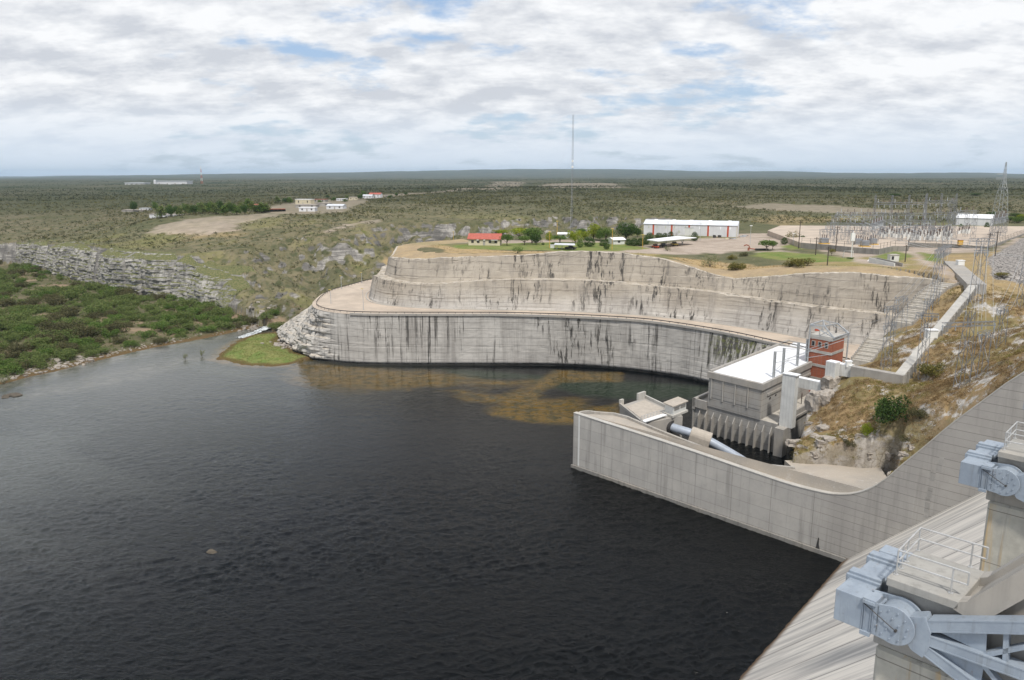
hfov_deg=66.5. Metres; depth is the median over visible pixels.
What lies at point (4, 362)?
bush
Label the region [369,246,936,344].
quarried cliff
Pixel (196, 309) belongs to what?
bush
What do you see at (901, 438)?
bush
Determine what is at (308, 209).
village house
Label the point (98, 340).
bush
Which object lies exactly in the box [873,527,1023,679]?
spillway pier
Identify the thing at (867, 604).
trunnion girder
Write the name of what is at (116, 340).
bush
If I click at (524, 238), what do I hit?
tree
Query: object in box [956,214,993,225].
store building
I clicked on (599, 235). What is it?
tree
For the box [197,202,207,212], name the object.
tree
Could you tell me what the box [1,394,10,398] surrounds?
boulder
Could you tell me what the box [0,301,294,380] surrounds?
bank stones
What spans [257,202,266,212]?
tree
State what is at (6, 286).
bush
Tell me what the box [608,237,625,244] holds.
house
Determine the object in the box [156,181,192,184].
factory
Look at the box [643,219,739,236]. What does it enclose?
warehouse
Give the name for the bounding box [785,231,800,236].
shrub
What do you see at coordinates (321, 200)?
village house
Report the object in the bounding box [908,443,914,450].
boulder
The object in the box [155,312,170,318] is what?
bush
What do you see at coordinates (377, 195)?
village house
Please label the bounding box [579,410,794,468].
tailrace wall
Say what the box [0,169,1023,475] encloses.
ground
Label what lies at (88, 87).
sky
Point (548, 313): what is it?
guard rail
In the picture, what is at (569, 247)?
parked car
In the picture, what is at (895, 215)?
bus gantry
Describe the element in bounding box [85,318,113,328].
bush
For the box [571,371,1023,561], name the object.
training wall
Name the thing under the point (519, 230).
tree
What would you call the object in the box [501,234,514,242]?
tree
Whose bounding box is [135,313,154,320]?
bush
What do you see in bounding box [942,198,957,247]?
lattice tower
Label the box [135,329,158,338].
bush
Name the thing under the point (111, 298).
bush
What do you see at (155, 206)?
tree
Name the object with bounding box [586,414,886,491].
gravel fill
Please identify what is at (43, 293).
bush
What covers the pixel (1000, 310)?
lattice tower
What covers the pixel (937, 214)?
bus gantry
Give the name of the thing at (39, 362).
bush
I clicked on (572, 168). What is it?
radio mast
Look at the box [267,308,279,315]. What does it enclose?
bush
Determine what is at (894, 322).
lattice tower
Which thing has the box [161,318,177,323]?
bush
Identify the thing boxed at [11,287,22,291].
bush
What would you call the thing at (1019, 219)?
tree
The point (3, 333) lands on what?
bush
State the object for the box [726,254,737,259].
bush
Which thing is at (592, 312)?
drain kerb
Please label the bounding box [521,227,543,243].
tree
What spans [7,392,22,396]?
boulder
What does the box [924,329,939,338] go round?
equipment box
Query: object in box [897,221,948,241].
bus gantry
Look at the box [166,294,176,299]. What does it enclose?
bush
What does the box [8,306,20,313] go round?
bush
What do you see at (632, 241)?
clipped bush
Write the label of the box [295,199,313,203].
village house
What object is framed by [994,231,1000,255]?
wooden pole
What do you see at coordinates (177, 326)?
bush
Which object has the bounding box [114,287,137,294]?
bush
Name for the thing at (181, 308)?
bush
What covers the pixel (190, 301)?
bush
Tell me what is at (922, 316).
lattice tower
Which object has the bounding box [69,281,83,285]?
bush
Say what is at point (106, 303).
bush
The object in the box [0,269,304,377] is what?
thicket undergrowth
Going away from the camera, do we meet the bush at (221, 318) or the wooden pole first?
the wooden pole
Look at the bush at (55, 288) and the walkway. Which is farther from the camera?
the bush at (55, 288)
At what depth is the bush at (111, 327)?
327.59 m
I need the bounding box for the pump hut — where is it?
[887,254,899,260]
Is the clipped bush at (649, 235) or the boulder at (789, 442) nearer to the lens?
the boulder at (789, 442)
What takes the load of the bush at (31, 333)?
on the ground at (346, 249)
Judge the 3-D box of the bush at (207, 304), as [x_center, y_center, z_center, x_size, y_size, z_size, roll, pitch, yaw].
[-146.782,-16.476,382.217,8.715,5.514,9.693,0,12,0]
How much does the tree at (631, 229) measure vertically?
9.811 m
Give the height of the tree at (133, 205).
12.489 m
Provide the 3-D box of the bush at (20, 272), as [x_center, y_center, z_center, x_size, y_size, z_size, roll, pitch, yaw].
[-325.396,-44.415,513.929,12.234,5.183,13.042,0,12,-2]
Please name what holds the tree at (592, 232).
on the ground at (346, 249)
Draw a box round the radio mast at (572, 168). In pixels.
[546,116,593,229]
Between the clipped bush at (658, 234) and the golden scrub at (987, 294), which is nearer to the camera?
the golden scrub at (987, 294)
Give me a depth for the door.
391.10 m
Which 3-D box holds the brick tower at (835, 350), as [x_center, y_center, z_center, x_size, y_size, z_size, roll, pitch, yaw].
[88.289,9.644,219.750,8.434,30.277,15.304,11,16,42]
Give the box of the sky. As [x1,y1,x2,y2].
[0,0,1023,175]
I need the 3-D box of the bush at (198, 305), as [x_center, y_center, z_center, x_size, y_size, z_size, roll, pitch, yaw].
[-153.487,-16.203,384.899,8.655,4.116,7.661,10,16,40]
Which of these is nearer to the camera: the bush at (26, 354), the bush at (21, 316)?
the bush at (26, 354)
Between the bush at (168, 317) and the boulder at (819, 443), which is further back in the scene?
the bush at (168, 317)
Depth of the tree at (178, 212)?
554.51 m
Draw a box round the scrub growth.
[0,185,1023,314]
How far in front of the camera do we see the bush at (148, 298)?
409.61 m
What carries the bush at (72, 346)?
on the ground at (346, 249)
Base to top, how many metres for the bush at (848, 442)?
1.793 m
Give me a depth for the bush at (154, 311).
371.78 m
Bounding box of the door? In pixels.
[684,227,692,235]
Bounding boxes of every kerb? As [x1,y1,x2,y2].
[350,313,844,361]
[366,290,854,344]
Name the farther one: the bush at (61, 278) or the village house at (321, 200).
the village house at (321, 200)
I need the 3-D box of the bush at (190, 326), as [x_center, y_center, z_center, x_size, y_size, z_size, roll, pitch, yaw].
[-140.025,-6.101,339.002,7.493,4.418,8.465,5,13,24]
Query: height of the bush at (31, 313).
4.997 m
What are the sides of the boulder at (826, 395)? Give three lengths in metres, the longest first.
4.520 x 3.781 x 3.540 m
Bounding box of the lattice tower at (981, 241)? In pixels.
[968,238,996,305]
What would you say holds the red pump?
on the ground at (346, 249)
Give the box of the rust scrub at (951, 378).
[791,291,1023,472]
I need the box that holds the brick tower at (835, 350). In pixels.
[807,320,849,391]
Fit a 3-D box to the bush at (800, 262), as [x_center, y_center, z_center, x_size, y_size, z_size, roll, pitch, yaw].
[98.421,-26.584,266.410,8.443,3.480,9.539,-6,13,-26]
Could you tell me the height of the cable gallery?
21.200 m
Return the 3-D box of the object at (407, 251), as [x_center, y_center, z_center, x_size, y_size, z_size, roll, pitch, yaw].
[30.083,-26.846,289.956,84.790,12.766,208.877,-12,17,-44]
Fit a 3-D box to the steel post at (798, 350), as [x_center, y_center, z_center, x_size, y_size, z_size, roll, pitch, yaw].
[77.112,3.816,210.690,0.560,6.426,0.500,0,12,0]
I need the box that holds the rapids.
[238,326,269,337]
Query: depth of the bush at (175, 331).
330.28 m
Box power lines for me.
[779,214,1022,351]
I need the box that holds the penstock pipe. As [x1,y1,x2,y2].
[666,420,744,456]
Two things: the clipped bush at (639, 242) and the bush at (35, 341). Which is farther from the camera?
the clipped bush at (639, 242)
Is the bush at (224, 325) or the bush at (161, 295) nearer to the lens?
the bush at (224, 325)
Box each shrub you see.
[0,374,10,383]
[512,246,522,252]
[701,255,718,265]
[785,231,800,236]
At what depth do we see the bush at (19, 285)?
460.54 m
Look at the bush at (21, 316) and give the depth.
348.33 m
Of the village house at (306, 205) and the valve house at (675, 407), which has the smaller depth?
the valve house at (675, 407)
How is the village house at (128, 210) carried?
on the ground at (346, 249)
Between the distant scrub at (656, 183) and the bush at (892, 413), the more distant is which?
the distant scrub at (656, 183)
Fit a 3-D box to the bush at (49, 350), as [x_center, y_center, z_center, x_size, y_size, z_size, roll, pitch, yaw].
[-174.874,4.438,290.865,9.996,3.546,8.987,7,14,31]
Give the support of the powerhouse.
on the ground at (346, 249)
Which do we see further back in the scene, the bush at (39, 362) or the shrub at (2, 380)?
the bush at (39, 362)
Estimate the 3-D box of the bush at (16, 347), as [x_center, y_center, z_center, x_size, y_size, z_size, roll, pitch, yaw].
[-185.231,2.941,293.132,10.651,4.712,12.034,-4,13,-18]
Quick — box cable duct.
[779,360,853,428]
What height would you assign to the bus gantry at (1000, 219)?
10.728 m
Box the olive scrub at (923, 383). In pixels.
[789,287,1023,474]
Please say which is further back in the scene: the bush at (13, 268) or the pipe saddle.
the bush at (13, 268)
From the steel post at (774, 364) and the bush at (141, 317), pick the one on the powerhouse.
the steel post at (774, 364)
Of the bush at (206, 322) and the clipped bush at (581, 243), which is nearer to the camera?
the clipped bush at (581, 243)
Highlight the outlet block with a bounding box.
[619,391,682,437]
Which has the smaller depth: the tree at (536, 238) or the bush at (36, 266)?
the tree at (536, 238)
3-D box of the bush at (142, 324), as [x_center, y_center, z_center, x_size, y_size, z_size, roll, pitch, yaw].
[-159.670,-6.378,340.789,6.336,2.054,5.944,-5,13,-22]
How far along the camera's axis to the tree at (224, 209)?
563.41 m
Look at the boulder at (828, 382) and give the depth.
183.66 m
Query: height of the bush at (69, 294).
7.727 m
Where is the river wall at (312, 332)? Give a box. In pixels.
[276,305,771,383]
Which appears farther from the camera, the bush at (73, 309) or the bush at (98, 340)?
the bush at (73, 309)
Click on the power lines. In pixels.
(931, 269)
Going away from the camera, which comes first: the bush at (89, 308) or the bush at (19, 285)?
the bush at (89, 308)
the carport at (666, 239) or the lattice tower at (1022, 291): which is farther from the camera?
the carport at (666, 239)
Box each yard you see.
[767,226,1023,248]
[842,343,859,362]
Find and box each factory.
[125,182,150,184]
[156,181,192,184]
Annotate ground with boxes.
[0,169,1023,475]
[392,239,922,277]
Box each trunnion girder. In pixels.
[833,545,920,645]
[958,439,1021,495]
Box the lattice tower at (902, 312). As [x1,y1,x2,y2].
[890,295,907,334]
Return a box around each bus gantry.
[818,226,867,243]
[826,219,875,239]
[830,212,881,237]
[834,209,886,234]
[868,216,884,244]
[871,195,926,230]
[878,209,929,235]
[882,216,935,238]
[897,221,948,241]
[921,193,957,231]
[929,209,969,236]
[951,207,978,238]
[988,213,1007,237]
[989,210,1008,235]
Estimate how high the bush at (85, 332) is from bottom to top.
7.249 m
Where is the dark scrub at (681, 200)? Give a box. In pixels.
[0,185,1023,315]
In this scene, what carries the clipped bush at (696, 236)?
on the ground at (346, 249)
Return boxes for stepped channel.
[851,336,888,365]
[891,280,959,329]
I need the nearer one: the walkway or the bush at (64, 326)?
the walkway
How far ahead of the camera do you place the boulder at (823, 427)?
163.81 m
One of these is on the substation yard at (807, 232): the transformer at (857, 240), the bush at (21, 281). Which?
the transformer at (857, 240)
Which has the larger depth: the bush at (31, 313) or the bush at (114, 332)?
the bush at (31, 313)
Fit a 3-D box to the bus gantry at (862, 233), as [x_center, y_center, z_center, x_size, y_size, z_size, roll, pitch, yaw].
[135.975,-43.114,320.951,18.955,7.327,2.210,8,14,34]
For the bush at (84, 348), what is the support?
on the ground at (346, 249)
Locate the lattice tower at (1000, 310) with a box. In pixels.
[990,306,1009,348]
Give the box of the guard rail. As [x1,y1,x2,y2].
[316,279,849,359]
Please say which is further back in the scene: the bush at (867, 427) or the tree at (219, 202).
the tree at (219, 202)
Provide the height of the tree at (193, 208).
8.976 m
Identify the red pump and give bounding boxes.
[744,244,767,250]
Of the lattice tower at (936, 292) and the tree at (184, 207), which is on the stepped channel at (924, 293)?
the lattice tower at (936, 292)
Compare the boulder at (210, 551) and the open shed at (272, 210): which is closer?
the boulder at (210, 551)
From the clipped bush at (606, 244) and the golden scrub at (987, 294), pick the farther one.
the clipped bush at (606, 244)
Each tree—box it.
[129,202,136,210]
[151,201,157,209]
[154,205,165,217]
[166,206,175,216]
[175,205,183,215]
[180,203,187,211]
[185,204,191,214]
[189,204,197,214]
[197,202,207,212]
[206,201,211,211]
[210,202,218,213]
[216,200,223,207]
[218,205,227,213]
[227,202,234,212]
[232,204,240,214]
[240,203,246,212]
[243,198,253,210]
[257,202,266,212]
[262,203,270,212]
[493,229,510,233]
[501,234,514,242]
[508,228,525,235]
[517,235,529,244]
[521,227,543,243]
[529,233,542,244]
[552,235,567,242]
[566,230,583,242]
[578,230,587,238]
[587,223,600,238]
[595,230,604,238]
[597,227,615,239]
[614,221,638,240]
[758,240,777,250]
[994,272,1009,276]
[1013,216,1023,222]
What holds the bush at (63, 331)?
on the ground at (346, 249)
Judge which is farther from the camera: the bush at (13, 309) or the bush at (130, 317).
the bush at (13, 309)
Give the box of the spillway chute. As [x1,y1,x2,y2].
[739,490,989,679]
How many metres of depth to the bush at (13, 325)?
329.25 m
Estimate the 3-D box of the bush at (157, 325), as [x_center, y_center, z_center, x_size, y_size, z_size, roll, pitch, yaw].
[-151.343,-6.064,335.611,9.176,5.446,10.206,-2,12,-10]
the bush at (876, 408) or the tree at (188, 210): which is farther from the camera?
the tree at (188, 210)
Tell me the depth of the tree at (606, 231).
363.83 m
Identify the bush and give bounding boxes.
[0,274,9,280]
[0,281,14,291]
[0,291,11,295]
[0,298,15,306]
[0,306,7,316]
[0,317,15,329]
[0,329,18,338]
[0,332,21,341]
[0,358,17,365]
[0,360,24,376]
[1,313,27,321]
[1,340,34,353]
[1,351,20,357]
[2,320,31,330]
[3,305,21,312]
[4,319,34,329]
[6,269,26,275]
[6,331,28,339]
[6,359,29,370]
[7,265,21,271]
[8,263,21,267]
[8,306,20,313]
[9,272,21,278]
[10,309,37,319]
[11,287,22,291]
[14,282,29,287]
[15,278,26,282]
[15,323,39,333]
[16,299,38,305]
[17,356,47,368]
[19,351,37,357]
[21,262,31,266]
[21,265,39,268]
[23,289,38,295]
[23,330,41,337]
[23,336,51,349]
[24,296,42,302]
[26,314,47,319]
[27,303,47,307]
[27,316,47,325]
[29,330,58,337]
[29,347,54,353]
[29,351,51,360]
[30,287,57,294]
[34,287,61,294]
[34,331,67,343]
[36,341,63,350]
[37,320,66,333]
[38,270,49,273]
[38,290,55,296]
[40,295,66,306]
[42,292,59,299]
[44,312,65,320]
[45,304,61,312]
[52,318,84,334]
[52,328,79,342]
[54,347,77,360]
[55,276,64,280]
[56,310,77,317]
[56,342,79,352]
[57,317,87,326]
[59,287,86,300]
[59,305,81,313]
[67,284,87,292]
[68,323,101,339]
[68,337,94,346]
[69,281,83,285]
[71,302,82,306]
[77,343,94,352]
[78,281,97,289]
[79,303,109,315]
[81,349,98,356]
[82,311,101,318]
[82,318,99,323]
[82,335,102,343]
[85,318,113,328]
[88,346,110,354]
[91,327,107,335]
[93,283,109,290]
[100,288,119,298]
[101,300,121,306]
[101,320,127,333]
[101,329,120,336]
[102,304,113,312]
[102,309,119,316]
[104,295,118,300]
[109,314,128,318]
[111,336,127,343]
[113,299,130,306]
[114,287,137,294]
[118,290,132,298]
[120,314,138,320]
[120,321,135,327]
[120,340,139,347]
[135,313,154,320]
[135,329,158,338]
[137,296,153,301]
[138,323,151,327]
[144,301,161,311]
[144,307,165,314]
[149,292,166,300]
[150,319,172,331]
[151,337,168,344]
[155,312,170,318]
[157,298,172,302]
[159,313,182,320]
[160,301,177,306]
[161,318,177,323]
[161,325,184,331]
[162,303,173,308]
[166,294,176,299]
[166,327,187,333]
[173,310,195,318]
[174,317,188,324]
[175,297,199,306]
[175,304,188,310]
[175,331,186,337]
[178,320,199,329]
[186,307,201,314]
[192,303,205,309]
[193,313,209,321]
[197,325,216,331]
[198,306,215,313]
[200,319,212,324]
[202,300,219,308]
[210,314,230,323]
[212,307,233,315]
[213,321,234,328]
[228,321,241,327]
[241,317,258,324]
[258,311,273,319]
[266,321,282,328]
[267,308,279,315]
[577,238,582,246]
[583,237,595,246]
[602,239,608,249]
[630,238,638,245]
[636,238,644,245]
[646,232,653,238]
[655,232,663,237]
[691,231,698,240]
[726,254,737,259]
[726,262,745,270]
[739,252,747,255]
[780,237,787,243]
[782,261,795,266]
[786,257,815,267]
[843,439,855,447]
[860,422,875,435]
[872,394,912,423]
[874,398,888,418]
[898,434,909,441]
[906,406,928,418]
[915,362,946,378]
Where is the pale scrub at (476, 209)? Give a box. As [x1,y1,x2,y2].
[1,186,1023,303]
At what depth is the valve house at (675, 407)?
187.97 m
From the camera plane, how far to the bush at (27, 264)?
559.66 m
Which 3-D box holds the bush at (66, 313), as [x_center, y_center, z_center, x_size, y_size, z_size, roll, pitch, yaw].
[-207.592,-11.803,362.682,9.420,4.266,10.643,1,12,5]
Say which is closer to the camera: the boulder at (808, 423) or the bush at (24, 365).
the boulder at (808, 423)
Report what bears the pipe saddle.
attached to the penstock pipe
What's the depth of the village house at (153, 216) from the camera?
655.75 m
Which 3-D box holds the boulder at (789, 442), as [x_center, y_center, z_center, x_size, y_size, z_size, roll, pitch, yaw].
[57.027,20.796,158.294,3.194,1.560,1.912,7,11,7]
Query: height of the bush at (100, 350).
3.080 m
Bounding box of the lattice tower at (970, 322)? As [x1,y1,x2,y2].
[941,311,996,387]
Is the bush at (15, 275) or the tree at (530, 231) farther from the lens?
the bush at (15, 275)
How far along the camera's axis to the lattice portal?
236.37 m
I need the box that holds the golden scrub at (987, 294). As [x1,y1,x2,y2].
[794,284,1023,464]
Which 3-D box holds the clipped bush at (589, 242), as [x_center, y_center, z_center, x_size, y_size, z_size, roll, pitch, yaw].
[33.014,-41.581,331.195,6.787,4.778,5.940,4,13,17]
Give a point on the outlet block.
(642, 405)
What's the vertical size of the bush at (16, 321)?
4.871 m
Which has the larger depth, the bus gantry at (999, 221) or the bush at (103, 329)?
the bus gantry at (999, 221)
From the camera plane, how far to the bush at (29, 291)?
430.28 m
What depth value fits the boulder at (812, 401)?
174.55 m
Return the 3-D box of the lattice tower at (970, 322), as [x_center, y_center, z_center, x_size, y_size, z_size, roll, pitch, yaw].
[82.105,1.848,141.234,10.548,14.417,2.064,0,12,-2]
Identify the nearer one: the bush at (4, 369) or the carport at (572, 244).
the bush at (4, 369)
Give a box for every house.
[122,209,143,211]
[149,213,187,217]
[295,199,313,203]
[295,204,319,207]
[298,207,317,211]
[314,199,327,201]
[326,204,346,208]
[349,197,360,199]
[362,194,373,198]
[369,193,382,197]
[467,233,501,245]
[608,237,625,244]
[662,397,687,417]
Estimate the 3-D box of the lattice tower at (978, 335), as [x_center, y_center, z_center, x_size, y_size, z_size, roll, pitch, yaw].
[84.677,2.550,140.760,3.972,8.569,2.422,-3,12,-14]
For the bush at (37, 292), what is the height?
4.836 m
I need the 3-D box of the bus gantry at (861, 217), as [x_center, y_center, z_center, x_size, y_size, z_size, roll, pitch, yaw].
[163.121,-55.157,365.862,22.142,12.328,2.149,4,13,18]
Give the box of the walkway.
[641,410,666,421]
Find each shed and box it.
[254,208,285,211]
[557,232,568,236]
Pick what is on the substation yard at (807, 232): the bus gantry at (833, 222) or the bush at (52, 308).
the bus gantry at (833, 222)
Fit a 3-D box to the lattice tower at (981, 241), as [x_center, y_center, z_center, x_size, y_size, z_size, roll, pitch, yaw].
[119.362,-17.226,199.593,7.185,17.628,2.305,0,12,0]
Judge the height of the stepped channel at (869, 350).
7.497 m
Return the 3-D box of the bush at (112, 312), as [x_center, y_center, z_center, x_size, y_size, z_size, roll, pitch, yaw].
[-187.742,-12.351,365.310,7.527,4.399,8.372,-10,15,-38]
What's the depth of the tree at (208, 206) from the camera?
619.83 m
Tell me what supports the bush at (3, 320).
on the ground at (346, 249)
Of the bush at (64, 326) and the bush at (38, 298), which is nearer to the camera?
the bush at (64, 326)
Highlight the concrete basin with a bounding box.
[868,258,902,266]
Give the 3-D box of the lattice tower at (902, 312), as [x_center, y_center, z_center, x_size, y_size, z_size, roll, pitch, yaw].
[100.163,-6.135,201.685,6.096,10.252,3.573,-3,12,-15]
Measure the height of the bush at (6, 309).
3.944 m
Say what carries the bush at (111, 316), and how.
on the ground at (346, 249)
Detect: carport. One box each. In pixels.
[554,243,574,249]
[647,236,695,247]
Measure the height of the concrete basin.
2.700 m
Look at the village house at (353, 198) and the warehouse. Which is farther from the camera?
the village house at (353, 198)
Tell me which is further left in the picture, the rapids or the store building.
the rapids
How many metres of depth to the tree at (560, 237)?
349.71 m
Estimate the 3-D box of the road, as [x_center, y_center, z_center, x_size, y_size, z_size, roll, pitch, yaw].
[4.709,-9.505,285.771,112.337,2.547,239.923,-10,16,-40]
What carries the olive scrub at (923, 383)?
on the ground at (346, 249)
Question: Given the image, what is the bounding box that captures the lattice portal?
[933,245,950,275]
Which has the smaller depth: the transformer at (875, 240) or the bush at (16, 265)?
the transformer at (875, 240)
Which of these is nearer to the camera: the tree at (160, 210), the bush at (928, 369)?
the bush at (928, 369)
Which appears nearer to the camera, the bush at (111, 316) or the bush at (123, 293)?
the bush at (111, 316)
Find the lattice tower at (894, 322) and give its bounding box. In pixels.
[880,305,899,370]
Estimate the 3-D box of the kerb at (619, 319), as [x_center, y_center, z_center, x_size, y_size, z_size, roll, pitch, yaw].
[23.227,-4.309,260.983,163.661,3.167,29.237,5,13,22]
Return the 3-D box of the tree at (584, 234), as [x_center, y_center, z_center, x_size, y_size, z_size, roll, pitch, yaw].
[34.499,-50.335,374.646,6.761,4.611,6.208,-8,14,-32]
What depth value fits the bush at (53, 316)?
353.94 m
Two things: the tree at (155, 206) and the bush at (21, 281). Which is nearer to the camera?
the bush at (21, 281)
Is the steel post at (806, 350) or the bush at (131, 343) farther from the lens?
the bush at (131, 343)
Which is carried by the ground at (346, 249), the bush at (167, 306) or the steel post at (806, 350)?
the bush at (167, 306)
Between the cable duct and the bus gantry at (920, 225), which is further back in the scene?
the bus gantry at (920, 225)
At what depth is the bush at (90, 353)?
291.84 m
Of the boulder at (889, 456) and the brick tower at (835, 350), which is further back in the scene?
the brick tower at (835, 350)
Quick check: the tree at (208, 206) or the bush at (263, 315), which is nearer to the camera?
the bush at (263, 315)
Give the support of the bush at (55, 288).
on the ground at (346, 249)
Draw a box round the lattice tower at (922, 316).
[914,299,938,379]
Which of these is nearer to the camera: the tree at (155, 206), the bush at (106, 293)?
the bush at (106, 293)
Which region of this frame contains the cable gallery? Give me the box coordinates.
[850,261,986,384]
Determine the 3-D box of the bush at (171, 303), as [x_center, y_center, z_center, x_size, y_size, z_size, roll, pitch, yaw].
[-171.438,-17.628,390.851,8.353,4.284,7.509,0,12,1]
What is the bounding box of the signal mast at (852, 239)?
[850,231,855,256]
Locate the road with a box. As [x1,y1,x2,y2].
[312,280,845,354]
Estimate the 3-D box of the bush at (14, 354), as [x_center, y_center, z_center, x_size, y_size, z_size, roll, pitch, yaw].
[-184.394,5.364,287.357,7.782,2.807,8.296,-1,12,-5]
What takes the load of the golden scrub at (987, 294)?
on the ground at (346, 249)
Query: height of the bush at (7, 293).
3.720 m
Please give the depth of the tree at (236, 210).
558.58 m
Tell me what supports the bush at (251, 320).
on the ground at (346, 249)
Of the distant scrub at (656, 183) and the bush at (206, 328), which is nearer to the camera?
the bush at (206, 328)
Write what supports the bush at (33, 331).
on the ground at (346, 249)
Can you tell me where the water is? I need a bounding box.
[0,326,840,679]
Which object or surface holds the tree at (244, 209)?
on the ground at (346, 249)
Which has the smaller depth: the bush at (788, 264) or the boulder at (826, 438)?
the boulder at (826, 438)
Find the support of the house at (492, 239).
on the ground at (346, 249)
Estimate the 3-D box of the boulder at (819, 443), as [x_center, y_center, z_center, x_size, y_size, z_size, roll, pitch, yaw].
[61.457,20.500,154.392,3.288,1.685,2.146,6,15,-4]
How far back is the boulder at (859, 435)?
152.05 m
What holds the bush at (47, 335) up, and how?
on the ground at (346, 249)
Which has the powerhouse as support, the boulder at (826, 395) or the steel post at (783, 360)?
the steel post at (783, 360)
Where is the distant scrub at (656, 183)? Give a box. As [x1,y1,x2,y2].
[0,178,1023,200]
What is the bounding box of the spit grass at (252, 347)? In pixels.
[221,333,305,364]
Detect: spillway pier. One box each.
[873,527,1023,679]
[979,421,1023,571]
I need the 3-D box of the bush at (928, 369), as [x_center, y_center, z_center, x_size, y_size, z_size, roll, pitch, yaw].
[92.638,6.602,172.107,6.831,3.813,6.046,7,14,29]
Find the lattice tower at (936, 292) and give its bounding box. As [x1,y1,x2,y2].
[929,274,940,304]
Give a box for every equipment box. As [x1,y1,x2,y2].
[845,360,852,366]
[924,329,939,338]
[956,260,965,264]
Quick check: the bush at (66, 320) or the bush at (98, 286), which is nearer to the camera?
the bush at (66, 320)
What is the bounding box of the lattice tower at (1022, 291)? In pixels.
[1016,257,1023,306]
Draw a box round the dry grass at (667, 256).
[430,244,896,268]
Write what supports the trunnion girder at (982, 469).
attached to the gate arm at (1019, 494)
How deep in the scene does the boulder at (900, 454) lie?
141.61 m
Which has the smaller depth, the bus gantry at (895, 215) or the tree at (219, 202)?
the bus gantry at (895, 215)
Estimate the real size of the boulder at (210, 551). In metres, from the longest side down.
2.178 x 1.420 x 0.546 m
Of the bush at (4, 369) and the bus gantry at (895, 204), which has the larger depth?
the bus gantry at (895, 204)
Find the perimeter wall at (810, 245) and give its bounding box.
[801,230,1023,254]
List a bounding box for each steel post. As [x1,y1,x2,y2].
[772,351,776,376]
[781,349,785,372]
[796,342,799,365]
[805,339,807,360]
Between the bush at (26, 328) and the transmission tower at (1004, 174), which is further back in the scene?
the transmission tower at (1004, 174)
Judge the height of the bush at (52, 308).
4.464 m
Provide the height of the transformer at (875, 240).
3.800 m
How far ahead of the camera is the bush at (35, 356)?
281.88 m
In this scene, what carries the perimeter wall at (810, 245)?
on the substation yard at (807, 232)
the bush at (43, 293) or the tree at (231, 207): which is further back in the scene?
the tree at (231, 207)
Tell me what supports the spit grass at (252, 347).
on the ground at (346, 249)
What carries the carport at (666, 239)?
on the ground at (346, 249)
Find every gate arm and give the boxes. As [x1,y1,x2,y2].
[908,611,1023,679]
[1014,472,1023,501]
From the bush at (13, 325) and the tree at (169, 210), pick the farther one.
the tree at (169, 210)
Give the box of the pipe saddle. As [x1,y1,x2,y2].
[688,427,712,447]
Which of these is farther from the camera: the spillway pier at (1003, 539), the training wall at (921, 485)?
the training wall at (921, 485)
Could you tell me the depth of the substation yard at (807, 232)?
364.10 m
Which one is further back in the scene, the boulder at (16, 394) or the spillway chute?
the boulder at (16, 394)
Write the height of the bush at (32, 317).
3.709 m
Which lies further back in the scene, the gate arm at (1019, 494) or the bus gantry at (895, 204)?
the bus gantry at (895, 204)
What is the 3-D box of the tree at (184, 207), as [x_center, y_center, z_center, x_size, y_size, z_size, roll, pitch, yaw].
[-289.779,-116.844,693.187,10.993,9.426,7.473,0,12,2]
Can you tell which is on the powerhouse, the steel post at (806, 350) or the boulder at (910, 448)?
the steel post at (806, 350)
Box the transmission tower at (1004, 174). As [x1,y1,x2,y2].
[991,162,1007,214]
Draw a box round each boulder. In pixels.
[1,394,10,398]
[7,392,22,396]
[206,549,215,553]
[785,439,801,447]
[804,390,821,412]
[804,421,813,425]
[810,433,822,438]
[810,451,818,457]
[814,438,827,447]
[816,389,834,405]
[816,424,829,431]
[820,376,840,389]
[822,435,836,441]
[854,433,867,439]
[885,451,893,460]
[898,451,908,457]
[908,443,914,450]
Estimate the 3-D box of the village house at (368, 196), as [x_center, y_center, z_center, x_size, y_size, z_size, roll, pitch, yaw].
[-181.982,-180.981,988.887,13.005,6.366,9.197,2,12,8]
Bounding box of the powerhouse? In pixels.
[692,340,811,457]
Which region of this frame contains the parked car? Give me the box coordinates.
[565,245,576,249]
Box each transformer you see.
[818,234,829,243]
[853,235,861,244]
[858,237,870,246]
[868,235,878,244]
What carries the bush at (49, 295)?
on the ground at (346, 249)
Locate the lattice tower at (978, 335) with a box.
[971,329,990,377]
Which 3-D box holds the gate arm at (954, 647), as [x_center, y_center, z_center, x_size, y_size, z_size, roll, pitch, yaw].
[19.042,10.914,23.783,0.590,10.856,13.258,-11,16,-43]
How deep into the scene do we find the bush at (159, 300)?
404.13 m
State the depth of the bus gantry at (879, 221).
327.44 m
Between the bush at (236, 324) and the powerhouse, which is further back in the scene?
the bush at (236, 324)
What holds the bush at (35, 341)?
on the ground at (346, 249)
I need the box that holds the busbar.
[776,334,849,368]
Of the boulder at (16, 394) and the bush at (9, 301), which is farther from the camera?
the bush at (9, 301)
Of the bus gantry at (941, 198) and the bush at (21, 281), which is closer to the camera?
the bus gantry at (941, 198)
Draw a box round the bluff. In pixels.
[0,239,342,329]

